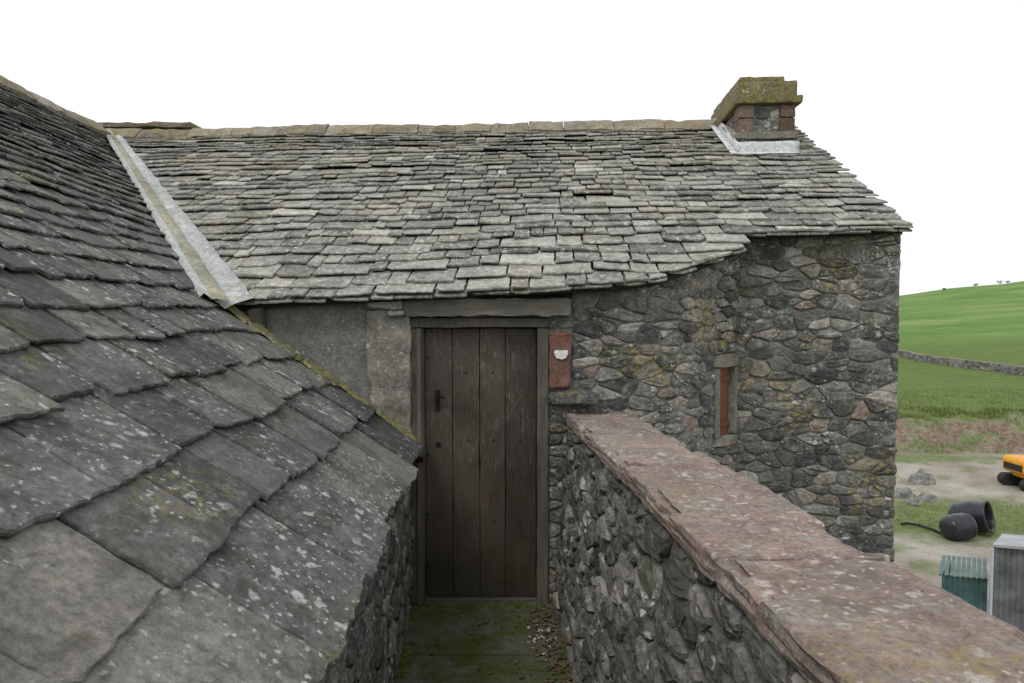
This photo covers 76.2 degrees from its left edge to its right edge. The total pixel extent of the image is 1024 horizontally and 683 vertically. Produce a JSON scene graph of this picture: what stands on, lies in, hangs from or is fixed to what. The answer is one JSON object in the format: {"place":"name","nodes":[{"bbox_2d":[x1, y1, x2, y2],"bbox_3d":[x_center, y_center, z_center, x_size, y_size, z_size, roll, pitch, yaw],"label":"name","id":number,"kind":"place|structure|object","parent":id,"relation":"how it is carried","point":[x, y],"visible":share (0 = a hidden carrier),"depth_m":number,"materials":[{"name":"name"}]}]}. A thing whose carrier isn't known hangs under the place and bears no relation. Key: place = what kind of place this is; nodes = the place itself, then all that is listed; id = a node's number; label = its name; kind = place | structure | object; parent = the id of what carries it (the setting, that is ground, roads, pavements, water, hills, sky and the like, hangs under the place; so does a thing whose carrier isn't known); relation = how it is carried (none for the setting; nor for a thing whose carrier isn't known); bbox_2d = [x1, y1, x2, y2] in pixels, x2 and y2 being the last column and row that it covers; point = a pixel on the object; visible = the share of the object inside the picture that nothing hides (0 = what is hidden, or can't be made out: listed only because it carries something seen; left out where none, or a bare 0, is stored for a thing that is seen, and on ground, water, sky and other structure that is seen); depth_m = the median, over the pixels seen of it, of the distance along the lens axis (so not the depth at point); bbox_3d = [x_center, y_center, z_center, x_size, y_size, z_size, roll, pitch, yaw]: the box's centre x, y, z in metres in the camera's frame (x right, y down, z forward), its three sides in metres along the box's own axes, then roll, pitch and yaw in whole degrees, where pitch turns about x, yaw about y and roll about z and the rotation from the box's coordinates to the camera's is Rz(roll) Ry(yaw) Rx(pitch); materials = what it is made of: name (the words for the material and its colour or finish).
{"place":"outdoors","nodes":[
{"label":"outdoors","id":0,"kind":"place"},
{"bbox_2d":[0,0,1023,295],"label":"sky","id":1,"kind":"structure","parent":0,"point":[922,101],"materials":[{"name":"white"}]},
{"bbox_2d":[893,281,1023,612],"bbox_3d":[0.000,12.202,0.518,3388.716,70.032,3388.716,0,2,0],"label":"ground","id":2,"kind":"structure","parent":0,"point":[981,323],"depth_m":27.99,"materials":[{"name":"green plant"}]},
{"bbox_2d":[0,75,423,682],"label":"slate roofed wing","id":3,"kind":"structure","parent":2,"relation":"on","point":[204,477],"depth_m":2.17,"materials":[{"name":"grey stone"}]},
{"bbox_2d":[97,76,912,605],"bbox_3d":[-1.094,1.219,7.503,8.620,7.713,6.735,0,2,0],"label":"stone farmhouse","id":4,"kind":"object","parent":2,"relation":"on","point":[479,310],"visible":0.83,"depth_m":4.81,"materials":[{"name":"grey stone"}]},
{"bbox_2d":[557,443,795,682],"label":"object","id":5,"kind":"object","parent":2,"relation":"on","point":[725,674],"depth_m":1.91,"materials":[{"name":"grey stone"}]},
{"bbox_2d":[565,412,1023,682],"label":"coping slabs","id":6,"kind":"structure","parent":5,"relation":"on","point":[810,597],"depth_m":1.43,"materials":[{"name":"red stone"}]},
{"bbox_2d":[894,487,916,498],"bbox_3d":[11.458,4.433,19.105,0.830,0.326,0.489,1,2,12],"label":"boulder","id":7,"kind":"object","parent":2,"relation":"on","point":[904,493],"visible":0.73,"depth_m":18.95,"materials":[{"name":"grey stone"}]},
{"bbox_2d":[903,496,921,505],"bbox_3d":[11.290,4.480,18.405,0.448,0.234,0.435,0,2,0],"label":"boulder","id":8,"kind":"object","parent":2,"relation":"on","point":[912,501],"visible":1,"depth_m":18.31,"materials":[{"name":"grey stone"}]},
{"bbox_2d":[900,522,941,533],"bbox_3d":[10.317,4.660,16.305,0.330,0.068,1.044,-2,3,-36],"label":"drain hose","id":9,"kind":"object","parent":2,"relation":"on","point":[923,526],"visible":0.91,"depth_m":16.48,"materials":[{"name":"black rubber"}]},
{"bbox_2d":[907,468,935,484],"bbox_3d":[13.078,4.320,20.787,0.958,0.567,0.581,0,2,0],"label":"boulder","id":10,"kind":"object","parent":2,"relation":"on","point":[921,476],"visible":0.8,"depth_m":20.68,"materials":[{"name":"grey stone"}]},
{"bbox_2d":[917,492,938,502],"bbox_3d":[11.944,4.470,18.808,0.615,0.255,0.441,0,2,0],"label":"boulder","id":11,"kind":"object","parent":2,"relation":"on","point":[925,497],"visible":0.94,"depth_m":18.68,"materials":[{"name":"grey stone"}]},
{"bbox_2d":[939,513,977,540],"bbox_3d":[10.678,4.444,15.667,0.697,0.666,0.659,0,2,0],"label":"black plastic barrel","id":12,"kind":"object","parent":2,"relation":"on","point":[958,527],"visible":1,"depth_m":15.44,"materials":[{"name":"black plastic"}]},
{"bbox_2d":[894,388,1023,538],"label":"grass","id":13,"kind":"structure","parent":2,"relation":"on","point":[959,411],"depth_m":28.32,"materials":[{"name":"green plant"}]},
{"bbox_2d":[898,349,1023,375],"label":"drystone dyke","id":14,"kind":"structure","parent":2,"relation":"on","point":[990,366],"depth_m":53.51,"materials":[{"name":"grey stone"}]},
{"bbox_2d":[939,555,987,611],"bbox_3d":[7.392,4.295,10.713,0.626,1.290,1.435,2,3,36],"label":"teal lean to","id":15,"kind":"object","parent":2,"relation":"on","point":[972,591],"visible":0.51,"depth_m":10.28,"materials":[{"name":"teal metal"}]},
{"bbox_2d":[948,500,995,532],"bbox_3d":[11.382,4.322,16.182,0.769,0.888,0.927,-2,3,-39],"label":"black plastic barrel","id":16,"kind":"object","parent":2,"relation":"on","point":[981,513],"visible":0.67,"depth_m":16.00,"materials":[{"name":"black plastic"}]},
{"bbox_2d":[942,280,1009,289],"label":"distant trees","id":17,"kind":"object","parent":2,"relation":"on","point":[977,283],"visible":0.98,"depth_m":253.18,"materials":[{"name":"green plant"}]},
{"bbox_2d":[989,534,1023,631],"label":"corrugated shed","id":18,"kind":"structure","parent":2,"relation":"on","point":[1006,596],"depth_m":10.01,"materials":[{"name":"grey metal"}]},
{"bbox_2d":[997,454,1023,490],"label":"yellow mini excavator","id":19,"kind":"object","parent":2,"relation":"on","point":[1013,464],"visible":1,"depth_m":20.43,"materials":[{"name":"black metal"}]},
{"bbox_3d":[0.145,3.649,1.286,1.707,3.380,6.260,0,2,0],"label":"walkway base wall","id":20,"kind":"object","parent":2,"relation":"on","visible":0},
{"bbox_2d":[394,602,572,682],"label":"roof walkway","id":21,"kind":"structure","parent":20,"relation":"on","point":[461,645],"depth_m":3.78,"materials":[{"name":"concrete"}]},
{"bbox_2d":[395,604,570,682],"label":"moss cushions","id":22,"kind":"object","parent":21,"relation":"on","point":[403,665],"visible":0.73,"depth_m":3.94,"materials":[{"name":"green plant"}]},
{"bbox_2d":[414,604,571,682],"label":"fallen leaves","id":23,"kind":"object","parent":21,"relation":"on","point":[548,654],"visible":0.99,"depth_m":3.76,"materials":[{"name":"brown plant"}]},
{"bbox_2d":[527,624,556,660],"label":"lime chips","id":24,"kind":"object","parent":21,"relation":"on","point":[539,630],"visible":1,"depth_m":3.85,"materials":[{"name":"white stone"}]},
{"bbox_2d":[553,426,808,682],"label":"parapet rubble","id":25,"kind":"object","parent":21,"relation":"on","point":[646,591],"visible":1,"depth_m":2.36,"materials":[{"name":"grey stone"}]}
]}

